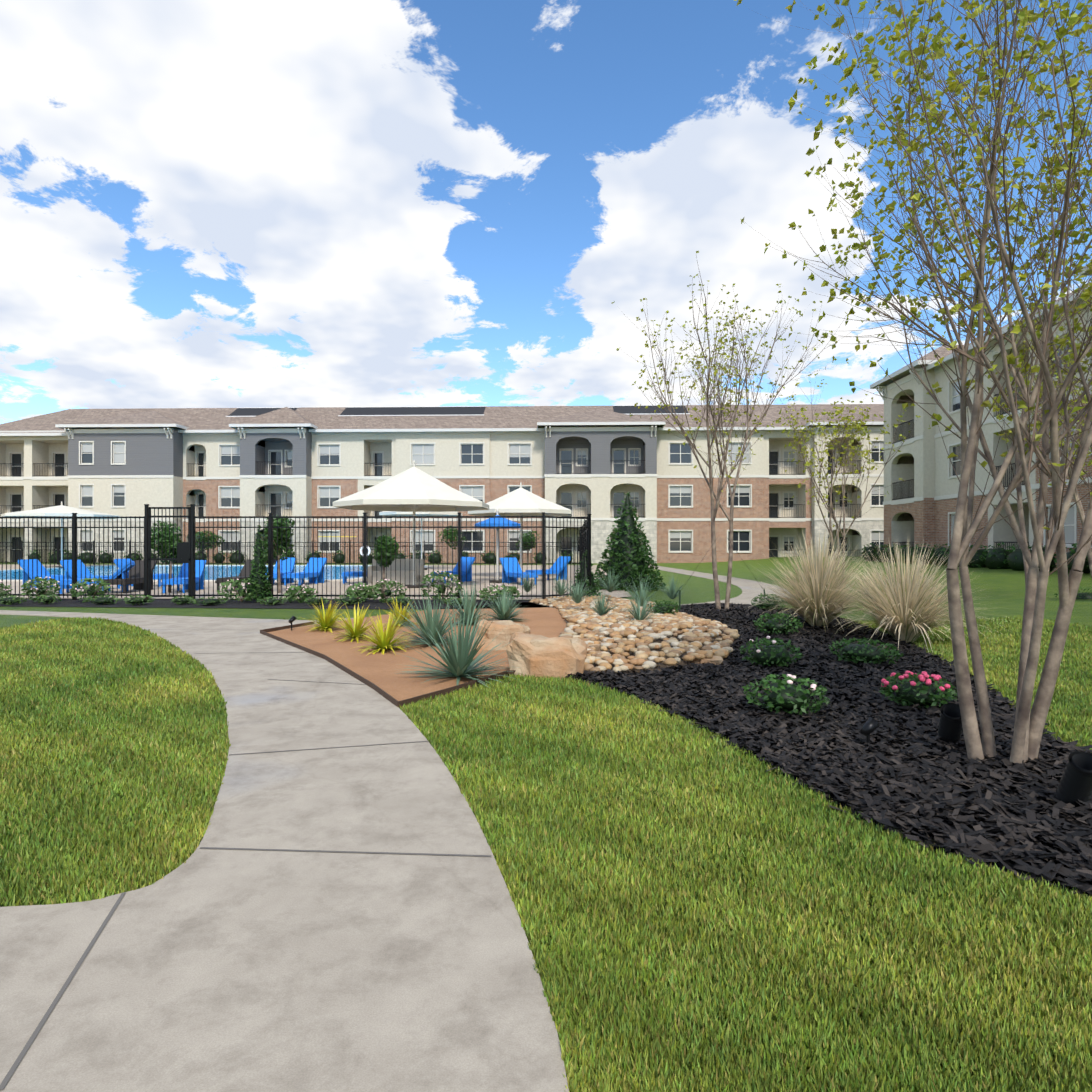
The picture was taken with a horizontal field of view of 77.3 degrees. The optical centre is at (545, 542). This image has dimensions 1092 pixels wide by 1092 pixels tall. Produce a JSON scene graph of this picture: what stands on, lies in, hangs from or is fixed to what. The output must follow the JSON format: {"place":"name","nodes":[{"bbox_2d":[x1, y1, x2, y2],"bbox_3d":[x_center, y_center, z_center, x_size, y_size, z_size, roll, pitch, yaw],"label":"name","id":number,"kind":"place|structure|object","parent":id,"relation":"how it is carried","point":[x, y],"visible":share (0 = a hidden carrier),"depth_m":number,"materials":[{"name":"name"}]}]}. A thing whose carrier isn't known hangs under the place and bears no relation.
{"place":"outdoors","nodes":[
{"label":"outdoors","id":0,"kind":"place"},
{"bbox_2d":[0,556,1091,1091],"bbox_3d":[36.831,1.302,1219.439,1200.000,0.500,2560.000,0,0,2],"label":"lawn","id":1,"kind":"structure","parent":0,"point":[996,586],"depth_m":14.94,"materials":[{"name":"green plant"}]},
{"bbox_2d":[151,521,178,564],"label":"young tree","id":2,"kind":"object","parent":1,"relation":"on","point":[156,528],"visible":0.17,"depth_m":48.23,"materials":[{"name":"green plant"}]},
{"bbox_2d":[196,530,224,564],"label":"young tree","id":3,"kind":"object","parent":1,"relation":"on","point":[206,538],"visible":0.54,"depth_m":48.08,"materials":[{"name":"green plant"}]},
{"bbox_2d":[0,564,629,609],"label":"pool deck","id":4,"kind":"structure","parent":1,"relation":"on","point":[161,602],"depth_m":20.41,"materials":[{"name":"grey concrete"}]},
{"bbox_2d":[0,581,12,596],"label":"rose shrub","id":5,"kind":"object","parent":4,"relation":"on","point":[3,587],"visible":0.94,"depth_m":18.20,"materials":[{"name":"green plant"}]},
{"bbox_2d":[0,595,26,604],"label":"groundcover","id":6,"kind":"object","parent":4,"relation":"on","point":[12,599],"visible":1,"depth_m":16.83,"materials":[{"name":"green plant"}]},
{"bbox_2d":[21,576,60,600],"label":"rose shrub","id":7,"kind":"object","parent":4,"relation":"on","point":[44,591],"visible":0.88,"depth_m":17.61,"materials":[{"name":"green plant"}]},
{"bbox_2d":[18,559,64,588],"bbox_3d":[-16.786,1.048,23.072,1.895,0.949,0.680,0,0,12],"label":"pool chaise","id":8,"kind":"object","parent":4,"relation":"on","point":[35,570],"visible":0.38,"depth_m":23.01,"materials":[{"name":"blue plastic"}]},
{"bbox_2d":[34,594,61,603],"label":"groundcover","id":9,"kind":"object","parent":4,"relation":"on","point":[48,599],"visible":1,"depth_m":16.97,"materials":[{"name":"green plant"}]},
{"bbox_2d":[1,501,119,567],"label":"umbrella","id":10,"kind":"object","parent":4,"relation":"on","point":[61,510],"visible":0.92,"depth_m":39.69,"materials":[{"name":"canvas"},{"name":"white painted metal"}]},
{"bbox_2d":[68,577,111,601],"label":"rose shrub","id":11,"kind":"object","parent":4,"relation":"on","point":[93,590],"visible":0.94,"depth_m":17.57,"materials":[{"name":"green plant"}]},
{"bbox_2d":[60,560,119,588],"bbox_3d":[-15.042,1.048,22.546,1.895,0.949,0.680,0,0,17],"label":"pool chaise","id":12,"kind":"object","parent":4,"relation":"on","point":[78,570],"visible":0.25,"depth_m":22.56,"materials":[{"name":"blue plastic"}]},
{"bbox_2d":[58,561,134,593],"bbox_3d":[-13.670,1.048,20.831,1.895,0.949,0.680,0,0,-18],"label":"pool chaise","id":13,"kind":"object","parent":4,"relation":"on","point":[110,577],"visible":0.44,"depth_m":20.76,"materials":[{"name":"blue plastic"}]},
{"bbox_2d":[86,595,120,604],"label":"groundcover","id":14,"kind":"object","parent":4,"relation":"on","point":[103,600],"visible":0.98,"depth_m":16.85,"materials":[{"name":"green plant"}]},
{"bbox_2d":[104,560,156,593],"bbox_3d":[-12.969,1.048,21.325,0.680,0.949,1.895,0,0,-3],"label":"pool chaise","id":15,"kind":"object","parent":4,"relation":"on","point":[133,576],"visible":0.56,"depth_m":21.73,"materials":[{"name":"grey wicker"}]},
{"bbox_2d":[123,595,153,604],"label":"groundcover","id":16,"kind":"object","parent":4,"relation":"on","point":[133,600],"visible":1,"depth_m":16.74,"materials":[{"name":"green plant"}]},
{"bbox_2d":[114,559,172,586],"bbox_3d":[-14.135,1.048,23.991,1.895,0.949,0.680,0,0,12],"label":"pool chaise","id":17,"kind":"object","parent":4,"relation":"on","point":[124,562],"visible":0.23,"depth_m":23.81,"materials":[{"name":"blue plastic"}]},
{"bbox_2d":[151,523,182,591],"bbox_3d":[-11.665,0.457,20.977,0.964,2.135,1.036,0,0,-24],"label":"small tree","id":18,"kind":"object","parent":4,"relation":"on","point":[167,543],"visible":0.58,"depth_m":20.80,"materials":[{"name":"green plant"}]},
{"bbox_2d":[171,595,194,604],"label":"groundcover","id":19,"kind":"object","parent":4,"relation":"on","point":[180,600],"visible":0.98,"depth_m":16.88,"materials":[{"name":"green plant"}]},
{"bbox_2d":[161,560,206,592],"bbox_3d":[-11.354,1.048,21.472,0.680,0.949,1.895,0,0,-8],"label":"pool chaise","id":20,"kind":"object","parent":4,"relation":"on","point":[197,576],"visible":0.62,"depth_m":21.89,"materials":[{"name":"blue plastic"}]},
{"bbox_2d":[191,597,226,604],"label":"groundcover","id":21,"kind":"object","parent":4,"relation":"on","point":[209,601],"visible":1,"depth_m":16.68,"materials":[{"name":"green plant"}]},
{"bbox_2d":[0,565,432,581],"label":"swimming pool","id":22,"kind":"structure","parent":4,"relation":"on","point":[206,571],"depth_m":35.46,"materials":[{"name":"blue liquid"}]},
{"bbox_2d":[217,579,261,601],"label":"rose shrub","id":23,"kind":"object","parent":4,"relation":"on","point":[240,589],"visible":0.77,"depth_m":17.42,"materials":[{"name":"green plant"}]},
{"bbox_2d":[215,560,266,590],"bbox_3d":[-9.845,1.048,22.130,0.680,0.949,1.895,0,0,7],"label":"pool chaise","id":24,"kind":"object","parent":4,"relation":"on","point":[248,568],"visible":0.35,"depth_m":22.48,"materials":[{"name":"grey wicker"}]},
{"bbox_2d":[245,525,272,601],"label":"conical evergreen shrub","id":25,"kind":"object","parent":4,"relation":"on","point":[258,575],"depth_m":17.63,"materials":[{"name":"green plant"}]},
{"bbox_2d":[257,597,288,604],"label":"groundcover","id":26,"kind":"object","parent":4,"relation":"on","point":[272,601],"visible":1,"depth_m":16.78,"materials":[{"name":"green plant"}]},
{"bbox_2d":[262,515,294,592],"bbox_3d":[-8.072,0.345,20.648,1.268,2.357,0.829,0,0,23],"label":"small tree","id":27,"kind":"object","parent":4,"relation":"on","point":[279,542],"visible":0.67,"depth_m":20.52,"materials":[{"name":"green plant"}]},
{"bbox_2d":[265,558,294,583],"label":"pool chaise","id":28,"kind":"object","parent":4,"relation":"on","point":[284,568],"visible":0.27,"depth_m":25.67,"materials":[{"name":"blue plastic"}]},
{"bbox_2d":[0,504,591,600],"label":"pool fence","id":29,"kind":"object","parent":4,"relation":"on","point":[186,552],"visible":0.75,"depth_m":18.29,"materials":[{"name":"black metal"}]},
{"bbox_2d":[283,584,317,602],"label":"rose shrub","id":30,"kind":"object","parent":4,"relation":"on","point":[293,595],"visible":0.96,"depth_m":17.41,"materials":[{"name":"green plant"}]},
{"bbox_2d":[283,558,325,584],"bbox_3d":[-8.819,1.048,25.097,0.680,0.949,1.895,0,0,12],"label":"pool chaise","id":31,"kind":"object","parent":4,"relation":"on","point":[311,571],"visible":0.83,"depth_m":25.52,"materials":[{"name":"blue plastic"}]},
{"bbox_2d":[304,596,328,604],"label":"groundcover","id":32,"kind":"object","parent":4,"relation":"on","point":[317,600],"visible":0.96,"depth_m":16.69,"materials":[{"name":"green plant"}]},
{"bbox_2d":[318,536,370,554],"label":"life ring station","id":33,"kind":"object","parent":4,"relation":"on","point":[369,550],"visible":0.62,"depth_m":45.88,"materials":[{"name":"beige plastic"}]},
{"bbox_2d":[334,594,364,604],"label":"groundcover","id":34,"kind":"object","parent":4,"relation":"on","point":[350,600],"visible":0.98,"depth_m":16.69,"materials":[{"name":"green plant"}]},
{"bbox_2d":[342,571,361,583],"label":"pool chaise","id":35,"kind":"object","parent":4,"relation":"on","point":[351,574],"visible":0.27,"depth_m":25.37,"materials":[{"name":"blue plastic"}]},
{"bbox_2d":[345,582,373,602],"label":"rose shrub","id":36,"kind":"object","parent":4,"relation":"on","point":[359,592],"visible":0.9,"depth_m":17.46,"materials":[{"name":"green plant"}]},
{"bbox_2d":[373,535,398,591],"bbox_3d":[-4.699,0.644,19.942,0.801,1.757,0.895,0,0,2],"label":"small tree","id":37,"kind":"object","parent":4,"relation":"on","point":[390,549],"visible":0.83,"depth_m":19.82,"materials":[{"name":"green plant"}]},
{"bbox_2d":[368,579,406,602],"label":"rose shrub","id":38,"kind":"object","parent":4,"relation":"on","point":[387,593],"visible":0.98,"depth_m":17.39,"materials":[{"name":"green plant"}]},
{"bbox_2d":[368,559,423,586],"bbox_3d":[-5.182,1.047,23.673,1.820,0.950,0.860,0,0,-3],"label":"pool sofa","id":39,"kind":"object","parent":4,"relation":"on","point":[404,572],"visible":0.67,"depth_m":23.29,"materials":[{"name":"beige fabric"}]},
{"bbox_2d":[390,596,412,605],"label":"groundcover","id":40,"kind":"object","parent":4,"relation":"on","point":[400,600],"visible":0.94,"depth_m":16.58,"materials":[{"name":"green plant"}]},
{"bbox_2d":[333,460,488,587],"bbox_3d":[-4.471,-0.642,23.141,4.896,4.328,4.897,0,0,2],"label":"umbrella","id":41,"kind":"object","parent":4,"relation":"on","point":[413,489],"visible":0.96,"depth_m":21.95,"materials":[{"name":"canvas"},{"name":"white painted metal"}]},
{"bbox_2d":[379,511,461,569],"bbox_3d":[-6.964,-0.583,38.224,4.310,4.210,4.310,0,0,2],"label":"umbrella","id":42,"kind":"object","parent":4,"relation":"on","point":[389,513],"visible":0.31,"depth_m":37.22,"materials":[{"name":"beige fabric"}]},
{"bbox_2d":[421,571,462,602],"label":"rose shrub","id":43,"kind":"object","parent":4,"relation":"on","point":[441,588],"visible":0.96,"depth_m":17.27,"materials":[{"name":"green plant"}]},
{"bbox_2d":[432,557,474,582],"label":"pool chaise","id":44,"kind":"object","parent":4,"relation":"on","point":[470,561],"visible":0.46,"depth_m":26.85,"materials":[{"name":"blue plastic"}]},
{"bbox_2d":[444,597,463,604],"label":"groundcover","id":45,"kind":"object","parent":4,"relation":"on","point":[459,600],"visible":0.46,"depth_m":16.62,"materials":[{"name":"green plant"}]},
{"bbox_2d":[476,509,520,582],"bbox_3d":[-1.853,0.116,26.063,1.631,2.812,1.631,0,0,24],"label":"blue umbrella","id":46,"kind":"object","parent":4,"relation":"on","point":[498,521],"visible":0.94,"depth_m":25.80,"materials":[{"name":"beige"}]},
{"bbox_2d":[479,584,520,601],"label":"rose shrub","id":47,"kind":"object","parent":4,"relation":"on","point":[514,589],"visible":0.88,"depth_m":17.50,"materials":[{"name":"green plant"}]},
{"bbox_2d":[500,557,537,584],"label":"pool chaise","id":48,"kind":"object","parent":4,"relation":"on","point":[512,570],"visible":0.67,"depth_m":25.78,"materials":[{"name":"blue plastic"}]},
{"bbox_2d":[468,483,571,569],"bbox_3d":[-1.104,-0.567,30.043,4.444,4.178,4.444,0,0,2],"label":"umbrella","id":49,"kind":"object","parent":4,"relation":"on","point":[520,501],"visible":0.79,"depth_m":28.86,"materials":[{"name":"canvas"},{"name":"white painted metal"}]},
{"bbox_2d":[513,572,538,591],"bbox_3d":[-0.521,1.013,18.553,1.085,0.662,1.100,0,0,2],"label":"hesperaloe","id":50,"kind":"object","parent":4,"relation":"on","point":[527,588],"visible":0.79,"depth_m":18.44,"materials":[{"name":"green plant"}]},
{"bbox_2d":[525,556,569,580],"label":"pool chaise","id":51,"kind":"object","parent":4,"relation":"on","point":[560,565],"visible":0.58,"depth_m":27.94,"materials":[{"name":"blue plastic"}]},
{"bbox_2d":[568,550,601,596],"bbox_3d":[1.125,0.875,19.267,1.009,1.354,0.946,0,0,35],"label":"evergreen","id":52,"kind":"object","parent":4,"relation":"on","point":[590,588],"visible":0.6,"depth_m":19.11,"materials":[{"name":"green plant"}]},
{"bbox_2d":[0,564,790,1091],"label":"concrete paths","id":53,"kind":"structure","parent":1,"relation":"on","point":[328,906],"depth_m":2.65,"materials":[{"name":"grey concrete"}]},
{"bbox_2d":[260,602,566,707],"bbox_3d":[-2.198,1.517,12.086,5.276,0.070,11.391,0,0,2],"label":"gravel bed","id":54,"kind":"object","parent":1,"relation":"on","point":[376,672],"visible":0.6,"depth_m":9.39,"materials":[{"name":"brown stone"}]},
{"bbox_2d":[288,616,295,630],"bbox_3d":[-4.451,1.419,11.969,0.090,0.266,0.139,0,0,32],"label":"landscape spotlight","id":55,"kind":"object","parent":54,"relation":"on","point":[292,619],"visible":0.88,"depth_m":11.95,"materials":[{"name":"black metal"}]},
{"bbox_2d":[304,598,347,632],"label":"yucca plant","id":56,"kind":"object","parent":54,"relation":"on","point":[326,621],"visible":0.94,"depth_m":11.96,"materials":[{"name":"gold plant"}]},
{"bbox_2d":[330,602,384,642],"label":"yucca plant","id":57,"kind":"object","parent":54,"relation":"on","point":[354,633],"visible":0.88,"depth_m":10.81,"materials":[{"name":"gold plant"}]},
{"bbox_2d":[350,609,415,655],"bbox_3d":[-2.295,1.274,9.735,1.006,0.741,1.040,0,0,2],"label":"yucca plant","id":58,"kind":"object","parent":54,"relation":"on","point":[383,640],"visible":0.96,"depth_m":9.68,"materials":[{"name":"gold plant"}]},
{"bbox_2d":[379,599,420,628],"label":"yucca plant","id":59,"kind":"object","parent":54,"relation":"on","point":[404,613],"visible":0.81,"depth_m":12.53,"materials":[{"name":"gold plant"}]},
{"bbox_2d":[393,588,471,649],"bbox_3d":[-1.688,1.110,10.291,1.549,0.928,1.546,0,0,2],"label":"blue yucca","id":60,"kind":"object","parent":54,"relation":"on","point":[430,625],"visible":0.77,"depth_m":10.25,"materials":[{"name":"plant"}]},
{"bbox_2d":[393,601,522,686],"bbox_3d":[-0.994,1.081,7.776,1.603,0.954,1.499,0,0,2],"label":"blue yucca","id":61,"kind":"object","parent":54,"relation":"on","point":[460,662],"visible":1,"depth_m":7.69,"materials":[{"name":"plant"}]},
{"bbox_2d":[440,581,500,625],"bbox_3d":[-1.496,1.119,12.870,1.377,0.908,1.323,0,0,-45],"label":"blue yucca","id":62,"kind":"object","parent":54,"relation":"on","point":[466,598],"visible":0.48,"depth_m":12.76,"materials":[{"name":"plant"}]},
{"bbox_2d":[482,586,529,621],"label":"blue yucca","id":63,"kind":"object","parent":54,"relation":"on","point":[503,607],"visible":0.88,"depth_m":13.33,"materials":[{"name":"plant"}]},
{"bbox_2d":[469,619,722,678],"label":"boulders","id":64,"kind":"object","parent":54,"relation":"on","point":[543,656],"visible":0.67,"depth_m":7.94,"materials":[{"name":"beige stone"}]},
{"bbox_2d":[0,404,883,562],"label":"apartment building","id":65,"kind":"structure","parent":1,"relation":"on","point":[597,462],"depth_m":52.08,"materials":[{"name":"white stone"}]},
{"bbox_2d":[438,528,465,548],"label":"young tree","id":66,"kind":"object","parent":1,"relation":"on","point":[455,533],"visible":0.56,"depth_m":47.47,"materials":[{"name":"green plant"}]},
{"bbox_2d":[516,530,539,564],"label":"young tree","id":67,"kind":"object","parent":1,"relation":"on","point":[526,537],"visible":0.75,"depth_m":47.20,"materials":[{"name":"green plant"}]},
{"bbox_2d":[27,542,1089,573],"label":"foundation shrubs","id":68,"kind":"object","parent":1,"relation":"on","point":[996,558],"visible":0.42,"depth_m":33.88,"materials":[{"name":"green plant"}]},
{"bbox_2d":[593,492,665,590],"bbox_3d":[2.677,-0.043,22.428,2.534,3.250,2.474,0,0,2],"label":"conical evergreen tree","id":69,"kind":"object","parent":1,"relation":"on","point":[628,556],"visible":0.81,"depth_m":22.00,"materials":[{"name":"green plant"}]},
{"bbox_2d":[529,595,739,673],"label":"river rocks","id":70,"kind":"object","parent":1,"relation":"on","point":[665,640],"visible":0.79,"depth_m":9.74,"materials":[{"name":"beige stone"}]},
{"bbox_2d":[546,572,571,594],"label":"agave plant","id":71,"kind":"object","parent":70,"relation":"on","point":[560,589],"visible":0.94,"depth_m":17.41,"materials":[{"name":"green plant"}]},
{"bbox_2d":[562,575,594,602],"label":"agave plant","id":72,"kind":"object","parent":70,"relation":"on","point":[577,595],"visible":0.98,"depth_m":15.05,"materials":[{"name":"green plant"}]},
{"bbox_2d":[583,589,617,615],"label":"agave plant","id":73,"kind":"object","parent":70,"relation":"on","point":[601,608],"visible":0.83,"depth_m":12.44,"materials":[{"name":"green plant"}]},
{"bbox_2d":[595,566,626,591],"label":"agave plant","id":74,"kind":"object","parent":70,"relation":"on","point":[610,585],"visible":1,"depth_m":18.40,"materials":[{"name":"green plant"}]},
{"bbox_2d":[618,590,668,620],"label":"agave plant","id":75,"kind":"object","parent":70,"relation":"on","point":[635,615],"visible":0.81,"depth_m":11.31,"materials":[{"name":"green plant"}]},
{"bbox_2d":[622,574,664,606],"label":"agave plant","id":76,"kind":"object","parent":70,"relation":"on","point":[642,592],"visible":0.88,"depth_m":14.36,"materials":[{"name":"green plant"}]},
{"bbox_2d":[647,600,678,613],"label":"shrub","id":77,"kind":"object","parent":70,"relation":"on","point":[659,607],"visible":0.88,"depth_m":14.20,"materials":[{"name":"green plant"}]},
{"bbox_2d":[612,251,869,608],"bbox_3d":[3.946,-2.336,15.980,4.514,7.890,5.060,0,0,-27],"label":"crape myrtle","id":78,"kind":"object","parent":1,"relation":"on","point":[720,409],"visible":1,"depth_m":15.41,"materials":[{"name":"green plant"}]},
{"bbox_2d":[566,602,1091,896],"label":"bed mulch","id":79,"kind":"object","parent":1,"relation":"on","point":[908,775],"visible":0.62,"depth_m":4.99,"materials":[{"name":"black wood"}]},
{"bbox_2d":[655,576,687,598],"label":"agave plant","id":80,"kind":"object","parent":79,"relation":"on","point":[672,595],"visible":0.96,"depth_m":16.16,"materials":[{"name":"green plant"}]},
{"bbox_2d":[679,537,764,610],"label":"tree stakes","id":81,"kind":"object","parent":79,"relation":"on","point":[691,575],"visible":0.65,"depth_m":15.13,"materials":[{"name":"green wood"}]},
{"bbox_2d":[751,593,786,609],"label":"shrub","id":82,"kind":"object","parent":79,"relation":"on","point":[767,605],"visible":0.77,"depth_m":15.21,"materials":[{"name":"green plant"}]},
{"bbox_2d":[739,636,803,666],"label":"flowering shrub","id":83,"kind":"object","parent":79,"relation":"on","point":[777,653],"visible":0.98,"depth_m":8.28,"materials":[{"name":"green plant"}]},
{"bbox_2d":[753,612,802,634],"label":"shrub","id":84,"kind":"object","parent":79,"relation":"on","point":[779,624],"visible":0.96,"depth_m":11.14,"materials":[{"name":"green plant"}]},
{"bbox_2d":[742,673,829,714],"bbox_3d":[2.164,1.368,6.160,0.768,0.347,0.724,0,0,2],"label":"flowering shrub","id":85,"kind":"object","parent":79,"relation":"on","point":[784,694],"visible":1,"depth_m":6.03,"materials":[{"name":"green plant"}]},
{"bbox_2d":[728,527,884,632],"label":"ornamental grass","id":86,"kind":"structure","parent":79,"relation":"on","point":[807,602],"depth_m":12.07,"materials":[{"name":"beige plant"}]},
{"bbox_2d":[828,637,902,664],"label":"shrub","id":87,"kind":"object","parent":79,"relation":"on","point":[864,652],"visible":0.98,"depth_m":8.46,"materials":[{"name":"green plant"}]},
{"bbox_2d":[860,717,879,750],"bbox_3d":[2.376,1.419,5.012,0.139,0.266,0.090,0,0,-18],"label":"landscape spotlight","id":88,"kind":"object","parent":79,"relation":"on","point":[871,724],"visible":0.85,"depth_m":4.99,"materials":[{"name":"black metal"}]},
{"bbox_2d":[813,537,1018,652],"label":"ornamental grass","id":89,"kind":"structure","parent":79,"relation":"on","point":[906,611],"depth_m":10.23,"materials":[{"name":"beige plant"}]},
{"bbox_2d":[879,671,957,708],"bbox_3d":[3.456,1.382,6.363,0.706,0.352,0.636,0,0,2],"label":"flowering shrub","id":90,"kind":"object","parent":79,"relation":"on","point":[907,690],"visible":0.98,"depth_m":6.24,"materials":[{"name":"green plant"}]},
{"bbox_2d":[938,703,962,744],"bbox_3d":[3.059,1.387,5.160,0.164,0.358,0.316,0,0,22],"label":"landscape spotlight","id":91,"kind":"object","parent":79,"relation":"on","point":[950,725],"visible":0.85,"depth_m":5.13,"materials":[{"name":"black metal"}]},
{"bbox_2d":[1054,751,1091,806],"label":"landscape spotlight","id":92,"kind":"object","parent":79,"relation":"on","point":[1074,785],"visible":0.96,"depth_m":3.90,"materials":[{"name":"black metal"}]},
{"bbox_2d":[773,373,930,584],"bbox_3d":[10.319,-2.164,23.939,4.450,7.537,5.380,0,0,2],"label":"crape myrtle","id":93,"kind":"object","parent":1,"relation":"on","point":[855,425],"visible":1,"depth_m":23.73,"materials":[{"name":"green plant"}]},
{"bbox_2d":[734,0,1091,762],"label":"crape myrtle","id":94,"kind":"object","parent":1,"relation":"on","point":[1028,724],"visible":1,"depth_m":4.71,"materials":[{"name":"green plant"}]},
{"bbox_2d":[870,265,1091,568],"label":"apartment building","id":95,"kind":"structure","parent":1,"relation":"on","point":[920,502],"depth_m":34.99,"materials":[{"name":"white paint"}]},
{"bbox_2d":[996,301,1091,577],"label":"crape myrtle","id":96,"kind":"object","parent":1,"relation":"on","point":[1079,503],"visible":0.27,"depth_m":15.27,"materials":[{"name":"green plant"}]},
{"bbox_2d":[1053,587,1091,598],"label":"hedge","id":97,"kind":"object","parent":1,"relation":"on","point":[1086,595],"visible":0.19,"depth_m":15.76,"materials":[{"name":"green plant"}]},
{"bbox_2d":[0,0,1091,423],"label":"sky","id":98,"kind":"structure","parent":0,"point":[204,203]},
{"bbox_2d":[850,564,886,597],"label":"ornamental grass","id":99,"kind":"object","parent":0,"point":[865,581],"depth_m":18.95,"materials":[{"name":"beige plant"}]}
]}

